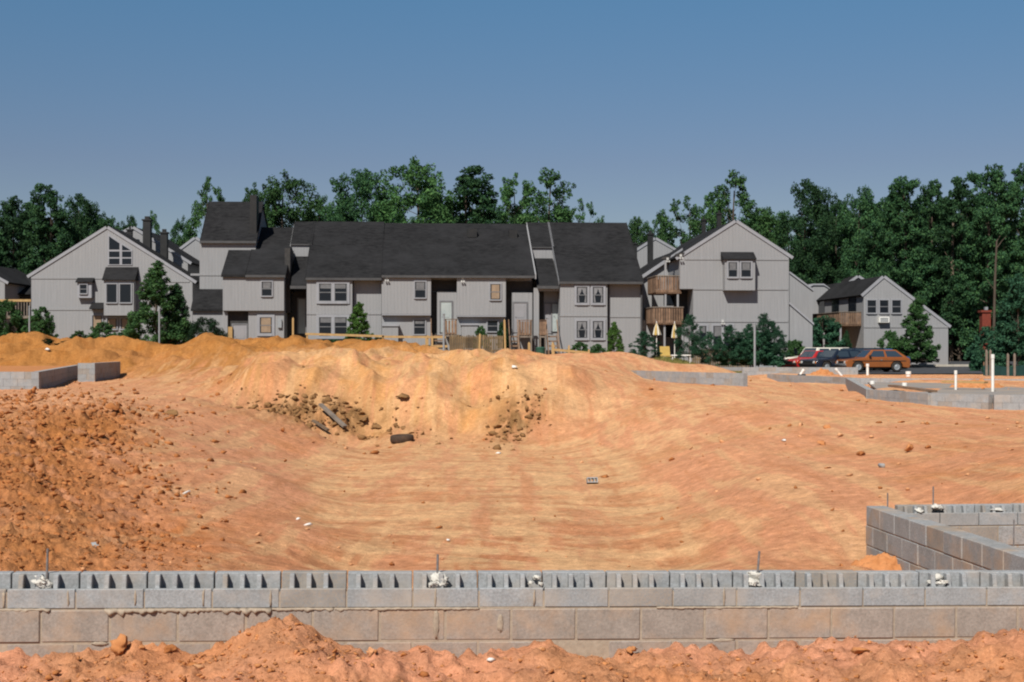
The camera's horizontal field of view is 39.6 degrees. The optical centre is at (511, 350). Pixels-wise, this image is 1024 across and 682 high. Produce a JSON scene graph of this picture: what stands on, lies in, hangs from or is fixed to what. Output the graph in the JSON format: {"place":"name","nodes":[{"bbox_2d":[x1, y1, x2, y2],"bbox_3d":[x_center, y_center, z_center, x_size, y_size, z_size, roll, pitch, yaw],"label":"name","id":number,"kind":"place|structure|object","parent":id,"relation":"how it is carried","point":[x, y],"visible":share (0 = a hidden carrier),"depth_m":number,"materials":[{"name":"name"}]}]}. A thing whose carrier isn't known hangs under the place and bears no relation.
{"place":"outdoors","nodes":[
{"label":"outdoors","id":0,"kind":"place"},
{"bbox_2d":[0,331,1023,681],"bbox_3d":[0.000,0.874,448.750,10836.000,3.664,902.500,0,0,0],"label":"ground","id":1,"kind":"structure","parent":0,"point":[740,519],"depth_m":22.18,"materials":[{"name":"soil"}]},
{"bbox_2d":[0,299,26,335],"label":"bush","id":2,"kind":"object","parent":1,"relation":"on","point":[17,320],"visible":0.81,"depth_m":85.70,"materials":[{"name":"green plant"}]},
{"bbox_2d":[0,266,30,332],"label":"gabled house","id":3,"kind":"structure","parent":1,"relation":"on","point":[15,283],"depth_m":102.93,"materials":[{"name":"grey wood"}]},
{"bbox_2d":[0,195,37,271],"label":"tree","id":4,"kind":"object","parent":1,"relation":"on","point":[10,206],"visible":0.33,"depth_m":115.39,"materials":[{"name":"green plant"}]},
{"bbox_2d":[2,202,53,255],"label":"tree","id":5,"kind":"object","parent":1,"relation":"on","point":[27,208],"visible":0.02,"depth_m":128.47,"materials":[{"name":"green plant"}]},
{"bbox_2d":[0,365,77,389],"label":"block foundation","id":6,"kind":"object","parent":1,"relation":"on","point":[20,377],"visible":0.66,"depth_m":42.63,"materials":[{"name":"concrete"}]},
{"bbox_2d":[21,306,58,337],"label":"bush","id":7,"kind":"object","parent":1,"relation":"on","point":[47,325],"visible":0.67,"depth_m":84.69,"materials":[{"name":"green plant"}]},
{"bbox_2d":[15,183,74,274],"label":"tree","id":8,"kind":"object","parent":1,"relation":"on","point":[57,246],"visible":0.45,"depth_m":112.38,"materials":[{"name":"green plant"}]},
{"bbox_2d":[58,193,101,246],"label":"tree","id":9,"kind":"object","parent":1,"relation":"on","point":[84,222],"visible":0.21,"depth_m":114.56,"materials":[{"name":"green plant"}]},
{"bbox_2d":[78,362,119,381],"bbox_3d":[-15.841,0.866,55.486,0.633,0.812,7.063,0,0,-5],"label":"block foundation","id":10,"kind":"object","parent":1,"relation":"on","point":[93,372],"visible":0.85,"depth_m":52.66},
{"bbox_2d":[85,321,117,338],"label":"bush","id":11,"kind":"object","parent":1,"relation":"on","point":[100,327],"visible":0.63,"depth_m":84.73,"materials":[{"name":"green plant"}]},
{"bbox_2d":[97,211,122,229],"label":"tree","id":12,"kind":"object","parent":1,"relation":"on","point":[109,222],"visible":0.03,"depth_m":117.95,"materials":[{"name":"green plant"}]},
{"bbox_2d":[26,226,199,340],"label":"gabled house","id":13,"kind":"structure","parent":1,"relation":"on","point":[87,283],"depth_m":92.00,"materials":[{"name":"grey wood"}]},
{"bbox_2d":[105,283,117,303],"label":"window","id":14,"kind":"structure","parent":13,"relation":"in","point":[111,289],"depth_m":91.27,"materials":[{"name":"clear glass"}]},
{"bbox_2d":[108,233,131,264],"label":"window","id":15,"kind":"structure","parent":13,"relation":"in","point":[119,253],"depth_m":91.95,"materials":[{"name":"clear glass"}]},
{"bbox_2d":[119,283,131,303],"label":"window","id":16,"kind":"structure","parent":13,"relation":"in","point":[125,289],"depth_m":91.27,"materials":[{"name":"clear glass"}]},
{"bbox_2d":[0,392,232,570],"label":"dirt clods","id":17,"kind":"object","parent":1,"relation":"on","point":[119,452],"visible":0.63,"depth_m":19.57,"materials":[{"name":"soil"}]},
{"bbox_2d":[110,633,127,655],"bbox_3d":[-2.296,1.726,8.324,0.105,0.152,0.146,0,0,0],"label":"dirt clod","id":18,"kind":"object","parent":1,"relation":"on","point":[119,645],"visible":0.99,"depth_m":8.27,"materials":[{"name":"soil"}]},
{"bbox_2d":[120,260,191,344],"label":"young tree","id":19,"kind":"object","parent":1,"relation":"on","point":[155,282],"visible":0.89,"depth_m":83.64,"materials":[{"name":"green plant"}]},
{"bbox_2d":[123,216,199,277],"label":"gabled house","id":20,"kind":"structure","parent":1,"relation":"on","point":[162,244],"depth_m":97.00,"materials":[{"name":"grey wood"}]},
{"bbox_2d":[155,282,195,344],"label":"young tree","id":21,"kind":"object","parent":1,"relation":"on","point":[180,304],"visible":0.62,"depth_m":84.75,"materials":[{"name":"green plant"}]},
{"bbox_2d":[169,215,191,244],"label":"tree","id":22,"kind":"object","parent":1,"relation":"on","point":[178,225],"visible":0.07,"depth_m":120.73,"materials":[{"name":"green plant"}]},
{"bbox_2d":[179,237,199,260],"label":"gabled house","id":23,"kind":"structure","parent":1,"relation":"on","point":[191,246],"depth_m":103.00,"materials":[{"name":"grey wood"}]},
{"bbox_2d":[177,176,225,246],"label":"tree","id":24,"kind":"object","parent":1,"relation":"on","point":[195,221],"visible":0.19,"depth_m":111.46,"materials":[{"name":"green plant"}]},
{"bbox_2d":[185,316,228,342],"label":"weeping bush","id":25,"kind":"object","parent":1,"relation":"on","point":[195,328],"visible":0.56,"depth_m":81.70,"materials":[{"name":"green plant"}]},
{"bbox_2d":[259,169,326,226],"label":"tree","id":26,"kind":"object","parent":1,"relation":"on","point":[276,213],"visible":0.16,"depth_m":109.60,"materials":[{"name":"green plant"}]},
{"bbox_2d":[304,195,335,221],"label":"tree","id":27,"kind":"object","parent":1,"relation":"on","point":[324,201],"visible":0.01,"depth_m":113.00,"materials":[{"name":"green plant"}]},
{"bbox_2d":[317,168,392,221],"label":"tree","id":28,"kind":"object","parent":1,"relation":"on","point":[364,183],"visible":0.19,"depth_m":107.81,"materials":[{"name":"green plant"}]},
{"bbox_2d":[343,301,373,340],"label":"sapling","id":29,"kind":"object","parent":1,"relation":"on","point":[361,324],"visible":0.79,"depth_m":85.31,"materials":[{"name":"green plant"}]},
{"bbox_2d":[305,333,445,344],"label":"batter board","id":30,"kind":"object","parent":1,"relation":"on","point":[355,335],"visible":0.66,"depth_m":77.98,"materials":[{"name":"yellow wood"}]},
{"bbox_2d":[230,365,551,450],"bbox_3d":[-3.818,1.529,40.967,10.166,2.174,9.017,0,0,0],"label":"brown rubble","id":31,"kind":"object","parent":1,"relation":"on","point":[296,414],"visible":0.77,"depth_m":40.65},
{"bbox_2d":[370,155,456,222],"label":"tree","id":32,"kind":"object","parent":1,"relation":"on","point":[427,205],"visible":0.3,"depth_m":107.63,"materials":[{"name":"green plant"}]},
{"bbox_2d":[190,195,653,356],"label":"townhouse row","id":33,"kind":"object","parent":1,"relation":"on","point":[561,285],"visible":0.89,"depth_m":89.23,"materials":[{"name":"grey wood"}]},
{"bbox_2d":[232,323,247,339],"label":"door","id":34,"kind":"structure","parent":33,"relation":"in","point":[240,330],"depth_m":87.69,"materials":[{"name":"grey paint"}]},
{"bbox_2d":[257,315,274,335],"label":"window","id":35,"kind":"structure","parent":33,"relation":"in","point":[265,323],"depth_m":87.56,"materials":[{"name":"white glass"}]},
{"bbox_2d":[297,298,306,332],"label":"door","id":36,"kind":"structure","parent":33,"relation":"in","point":[301,302],"depth_m":89.84,"materials":[{"name":"paint"}]},
{"bbox_2d":[316,281,349,303],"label":"window","id":37,"kind":"structure","parent":33,"relation":"in","point":[327,292],"depth_m":87.59,"materials":[{"name":"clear glass"}]},
{"bbox_2d":[316,315,349,338],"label":"window","id":38,"kind":"structure","parent":33,"relation":"in","point":[331,324],"depth_m":87.59,"materials":[{"name":"clear glass"}]},
{"bbox_2d":[413,319,425,334],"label":"window","id":39,"kind":"structure","parent":33,"relation":"in","point":[419,325],"depth_m":88.29,"materials":[{"name":"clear glass"}]},
{"bbox_2d":[414,281,426,298],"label":"window","id":40,"kind":"structure","parent":33,"relation":"in","point":[420,287],"depth_m":87.97,"materials":[{"name":"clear glass"}]},
{"bbox_2d":[439,301,452,331],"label":"door","id":41,"kind":"structure","parent":33,"relation":"in","point":[446,307],"depth_m":88.62,"materials":[{"name":"paint"}]},
{"bbox_2d":[489,283,501,300],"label":"window","id":42,"kind":"structure","parent":33,"relation":"in","point":[495,289],"depth_m":88.29,"materials":[{"name":"beige glass"}]},
{"bbox_2d":[512,302,527,331],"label":"door","id":43,"kind":"structure","parent":33,"relation":"in","point":[519,309],"depth_m":88.94,"materials":[{"name":"grey paint"}]},
{"bbox_2d":[574,285,589,304],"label":"window","id":44,"kind":"structure","parent":33,"relation":"in","point":[581,293],"depth_m":88.68,"materials":[{"name":"clear glass"}]},
{"bbox_2d":[574,319,589,339],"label":"window","id":45,"kind":"structure","parent":33,"relation":"in","point":[581,327],"depth_m":88.68,"materials":[{"name":"clear glass"}]},
{"bbox_2d":[591,285,605,304],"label":"window","id":46,"kind":"structure","parent":33,"relation":"in","point":[598,292],"depth_m":88.75,"materials":[{"name":"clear glass"}]},
{"bbox_2d":[591,319,605,339],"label":"window","id":47,"kind":"structure","parent":33,"relation":"in","point":[598,326],"depth_m":88.75,"materials":[{"name":"clear glass"}]},
{"bbox_2d":[433,165,498,223],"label":"tree","id":48,"kind":"object","parent":1,"relation":"on","point":[480,200],"visible":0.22,"depth_m":109.03,"materials":[{"name":"green plant"}]},
{"bbox_2d":[449,334,502,352],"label":"picket fence","id":49,"kind":"object","parent":1,"relation":"on","point":[470,342],"visible":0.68,"depth_m":79.08,"materials":[{"name":"brown wood"}]},
{"bbox_2d":[0,548,1023,658],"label":"block foundation wall","id":50,"kind":"structure","parent":1,"relation":"on","point":[603,614],"depth_m":8.84,"materials":[{"name":"concrete"}]},
{"bbox_2d":[0,353,1023,681],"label":"dirt clods","id":51,"kind":"object","parent":1,"relation":"on","point":[114,439],"visible":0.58,"depth_m":19.59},
{"bbox_2d":[1,618,1022,681],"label":"clay crumbs","id":52,"kind":"object","parent":1,"relation":"on","point":[258,665],"visible":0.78,"depth_m":8.06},
{"bbox_2d":[0,344,1023,681],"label":"pale crumbs","id":53,"kind":"object","parent":1,"relation":"on","point":[534,518],"visible":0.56,"depth_m":18.56,"materials":[{"name":"soil"}]},
{"bbox_2d":[496,172,540,223],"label":"tree","id":54,"kind":"object","parent":1,"relation":"on","point":[509,193],"visible":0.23,"depth_m":111.86,"materials":[{"name":"green plant"}]},
{"bbox_2d":[508,167,575,223],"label":"tree","id":55,"kind":"object","parent":1,"relation":"on","point":[561,213],"visible":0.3,"depth_m":109.62,"materials":[{"name":"green plant"}]},
{"bbox_2d":[571,198,604,222],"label":"tree","id":56,"kind":"object","parent":1,"relation":"on","point":[579,218],"visible":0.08,"depth_m":113.76,"materials":[{"name":"green plant"}]},
{"bbox_2d":[606,321,624,351],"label":"conifer","id":57,"kind":"object","parent":1,"relation":"on","point":[613,330],"visible":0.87,"depth_m":83.86,"materials":[{"name":"green plant"}]},
{"bbox_2d":[628,216,652,244],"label":"tree","id":58,"kind":"object","parent":1,"relation":"on","point":[639,236],"visible":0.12,"depth_m":117.42,"materials":[{"name":"green plant"}]},
{"bbox_2d":[628,331,661,357],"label":"pine shrub","id":59,"kind":"object","parent":1,"relation":"on","point":[643,336],"visible":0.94,"depth_m":79.83,"materials":[{"name":"green plant"}]},
{"bbox_2d":[633,231,675,267],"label":"gabled house","id":60,"kind":"structure","parent":1,"relation":"on","point":[651,248],"depth_m":107.94,"materials":[{"name":"grey wood"}]},
{"bbox_2d":[652,209,677,247],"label":"tree","id":61,"kind":"object","parent":1,"relation":"on","point":[662,235],"visible":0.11,"depth_m":119.57,"materials":[{"name":"green plant"}]},
{"bbox_2d":[655,195,710,247],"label":"tree","id":62,"kind":"object","parent":1,"relation":"on","point":[694,228],"visible":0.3,"depth_m":115.69,"materials":[{"name":"green plant"}]},
{"bbox_2d":[630,370,747,385],"bbox_3d":[6.178,1.105,53.974,0.517,0.609,8.851,0,0,-25],"label":"block foundation","id":63,"kind":"object","parent":1,"relation":"on","point":[727,379],"visible":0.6,"depth_m":52.02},
{"bbox_2d":[674,314,707,358],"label":"pine shrub","id":64,"kind":"object","parent":1,"relation":"on","point":[693,346],"visible":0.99,"depth_m":78.66,"materials":[{"name":"green plant"}]},
{"bbox_2d":[691,191,720,236],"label":"tree","id":65,"kind":"object","parent":1,"relation":"on","point":[713,209],"visible":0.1,"depth_m":117.54,"materials":[{"name":"green plant"}]},
{"bbox_2d":[698,331,720,364],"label":"pine shrub","id":66,"kind":"object","parent":1,"relation":"on","point":[708,357],"visible":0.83,"depth_m":80.87,"materials":[{"name":"green plant"}]},
{"bbox_2d":[640,220,813,370],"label":"gabled house","id":67,"kind":"structure","parent":1,"relation":"on","point":[716,281],"depth_m":88.02,"materials":[{"name":"grey wood"}]},
{"bbox_2d":[711,324,733,350],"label":"window","id":68,"kind":"structure","parent":67,"relation":"in","point":[717,329],"depth_m":87.89,"materials":[{"name":"clear glass"}]},
{"bbox_2d":[727,261,738,277],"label":"window","id":69,"kind":"structure","parent":67,"relation":"in","point":[732,266],"depth_m":87.29,"materials":[{"name":"clear glass"}]},
{"bbox_2d":[740,261,752,277],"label":"window","id":70,"kind":"structure","parent":67,"relation":"in","point":[746,267],"depth_m":87.35,"materials":[{"name":"clear glass"}]},
{"bbox_2d":[711,324,749,361],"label":"pine shrub","id":71,"kind":"object","parent":1,"relation":"on","point":[726,339],"visible":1,"depth_m":79.78,"materials":[{"name":"green plant"}]},
{"bbox_2d":[715,338,753,365],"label":"bush","id":72,"kind":"object","parent":1,"relation":"on","point":[732,362],"visible":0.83,"depth_m":80.05,"materials":[{"name":"green plant"}]},
{"bbox_2d":[705,169,776,237],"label":"tree","id":73,"kind":"object","parent":1,"relation":"on","point":[747,205],"visible":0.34,"depth_m":110.74,"materials":[{"name":"green plant"}]},
{"bbox_2d":[739,330,786,366],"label":"bush","id":74,"kind":"object","parent":1,"relation":"on","point":[774,360],"visible":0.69,"depth_m":80.34,"materials":[{"name":"green plant"}]},
{"bbox_2d":[749,313,783,364],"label":"pine shrub","id":75,"kind":"object","parent":1,"relation":"on","point":[766,324],"visible":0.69,"depth_m":80.60,"materials":[{"name":"green plant"}]},
{"bbox_2d":[755,206,788,248],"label":"tree","id":76,"kind":"object","parent":1,"relation":"on","point":[774,240],"visible":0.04,"depth_m":116.43,"materials":[{"name":"green plant"}]},
{"bbox_2d":[761,321,790,366],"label":"pine shrub","id":77,"kind":"object","parent":1,"relation":"on","point":[781,340],"visible":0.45,"depth_m":81.71,"materials":[{"name":"green plant"}]},
{"bbox_2d":[772,210,803,262],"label":"tree","id":78,"kind":"object","parent":1,"relation":"on","point":[795,237],"visible":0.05,"depth_m":131.40,"materials":[{"name":"green plant"}]},
{"bbox_2d":[742,367,857,375],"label":"block foundation","id":79,"kind":"object","parent":1,"relation":"on","point":[790,370],"visible":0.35,"depth_m":71.00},
{"bbox_2d":[789,271,829,336],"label":"gabled house","id":80,"kind":"structure","parent":1,"relation":"on","point":[803,297],"depth_m":99.02,"materials":[{"name":"grey wood"}]},
{"bbox_2d":[767,374,851,383],"bbox_3d":[13.405,1.444,64.269,0.200,0.609,9.675,0,0,-11],"label":"block foundation","id":81,"kind":"object","parent":1,"relation":"on","point":[805,379],"visible":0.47,"depth_m":64.26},
{"bbox_2d":[776,178,843,284],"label":"tree","id":82,"kind":"object","parent":1,"relation":"on","point":[817,265],"visible":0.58,"depth_m":110.96,"materials":[{"name":"green plant"}]},
{"bbox_2d":[813,193,861,283],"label":"tree","id":83,"kind":"object","parent":1,"relation":"on","point":[834,208],"visible":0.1,"depth_m":115.93,"materials":[{"name":"green plant"}]},
{"bbox_2d":[824,184,894,284],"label":"tree","id":84,"kind":"object","parent":1,"relation":"on","point":[868,262],"visible":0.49,"depth_m":111.15,"materials":[{"name":"green plant"}]},
{"bbox_2d":[839,552,900,569],"bbox_3d":[3.580,2.068,13.700,0.735,0.246,0.588,0,0,0],"label":"dirt heap","id":85,"kind":"object","parent":1,"relation":"on","point":[884,561],"visible":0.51,"depth_m":13.58,"materials":[{"name":"soil"}]},
{"bbox_2d":[813,275,950,363],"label":"gabled house","id":86,"kind":"structure","parent":1,"relation":"on","point":[866,312],"depth_m":95.24,"materials":[{"name":"grey wood"}]},
{"bbox_2d":[877,330,904,350],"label":"bush","id":87,"kind":"object","parent":1,"relation":"on","point":[890,337],"visible":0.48,"depth_m":91.72,"materials":[{"name":"green plant"}]},
{"bbox_2d":[868,176,940,309],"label":"tree","id":88,"kind":"object","parent":1,"relation":"on","point":[896,204],"visible":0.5,"depth_m":111.83,"materials":[{"name":"green plant"}]},
{"bbox_2d":[858,367,982,373],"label":"parking lot","id":89,"kind":"structure","parent":1,"relation":"on","point":[931,370],"depth_m":81.34,"materials":[{"name":"asphalt"}]},
{"bbox_2d":[777,339,805,366],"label":"bush","id":90,"kind":"object","parent":89,"relation":"on","point":[792,345],"visible":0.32,"depth_m":87.64,"materials":[{"name":"green plant"}]},
{"bbox_2d":[781,351,822,366],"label":"parked car","id":91,"kind":"object","parent":89,"relation":"on","point":[792,362],"visible":0.26,"depth_m":82.88,"materials":[{"name":"red paint"}]},
{"bbox_2d":[798,350,859,366],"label":"parked car","id":92,"kind":"object","parent":89,"relation":"on","point":[827,358],"visible":0.48,"depth_m":80.28,"materials":[{"name":"blue paint"}]},
{"bbox_2d":[813,315,852,347],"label":"bush","id":93,"kind":"object","parent":89,"relation":"on","point":[832,335],"visible":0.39,"depth_m":92.12,"materials":[{"name":"green plant"}]},
{"bbox_2d":[835,350,910,371],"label":"parked car","id":94,"kind":"object","parent":89,"relation":"on","point":[889,360],"visible":0.92,"depth_m":78.87,"materials":[{"name":"orange paint"}]},
{"bbox_2d":[898,296,941,363],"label":"young tree","id":95,"kind":"object","parent":89,"relation":"on","point":[914,328],"visible":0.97,"depth_m":91.11,"materials":[{"name":"green plant"}]},
{"bbox_2d":[963,326,1006,370],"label":"bush","id":96,"kind":"object","parent":89,"relation":"on","point":[976,351],"visible":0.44,"depth_m":83.83,"materials":[{"name":"green plant"}]},
{"bbox_2d":[982,272,1023,371],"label":"tree","id":97,"kind":"object","parent":89,"relation":"on","point":[1009,323],"visible":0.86,"depth_m":75.73,"materials":[{"name":"green plant"}]},
{"bbox_2d":[906,343,939,362],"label":"bush","id":98,"kind":"object","parent":1,"relation":"on","point":[925,355],"visible":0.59,"depth_m":91.39,"materials":[{"name":"green plant"}]},
{"bbox_2d":[846,378,1023,409],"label":"block foundation","id":99,"kind":"object","parent":1,"relation":"on","point":[1003,398],"visible":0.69,"depth_m":40.33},
{"bbox_2d":[913,179,964,330],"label":"tree","id":100,"kind":"object","parent":1,"relation":"on","point":[931,219],"visible":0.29,"depth_m":115.46,"materials":[{"name":"green plant"}]},
{"bbox_2d":[866,486,1023,570],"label":"block foundation","id":101,"kind":"object","parent":1,"relation":"on","point":[932,536],"visible":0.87,"depth_m":13.54,"materials":[{"name":"concrete"}]},
{"bbox_2d":[928,176,986,360],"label":"tree","id":102,"kind":"object","parent":1,"relation":"on","point":[961,192],"visible":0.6,"depth_m":112.30,"materials":[{"name":"green plant"}]},
{"bbox_2d":[950,379,1003,387],"bbox_3d":[16.007,1.250,49.000,2.329,0.563,1.863,0,0,0],"label":"dirt heap","id":103,"kind":"object","parent":1,"relation":"on","point":[975,385],"visible":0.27,"depth_m":48.64,"materials":[{"name":"soil"}]},
{"bbox_2d":[978,307,991,349],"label":"brick chimney","id":104,"kind":"object","parent":1,"relation":"on","point":[985,317],"visible":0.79,"depth_m":98.00,"materials":[{"name":"brick"}]},
{"bbox_2d":[948,163,1023,354],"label":"tree","id":105,"kind":"object","parent":1,"relation":"on","point":[1004,195],"visible":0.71,"depth_m":110.24,"materials":[{"name":"green plant"}]},
{"bbox_2d":[986,236,1002,340],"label":"bare tree trunk","id":106,"kind":"object","parent":1,"relation":"on","point":[994,297],"visible":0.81,"depth_m":100.94,"materials":[{"name":"brown plant"}]},
{"bbox_2d":[983,362,1023,375],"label":"silt fence","id":107,"kind":"object","parent":1,"relation":"on","point":[1000,370],"visible":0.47,"depth_m":67.22,"materials":[{"name":"green fabric"}]},
{"bbox_2d":[987,162,1023,340],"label":"tree","id":108,"kind":"object","parent":1,"relation":"on","point":[1019,179],"visible":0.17,"depth_m":112.70,"materials":[{"name":"green plant"}]},
{"bbox_2d":[0,0,1023,248],"label":"sky","id":109,"kind":"structure","parent":0,"point":[129,107],"materials":[{"name":"blue"}]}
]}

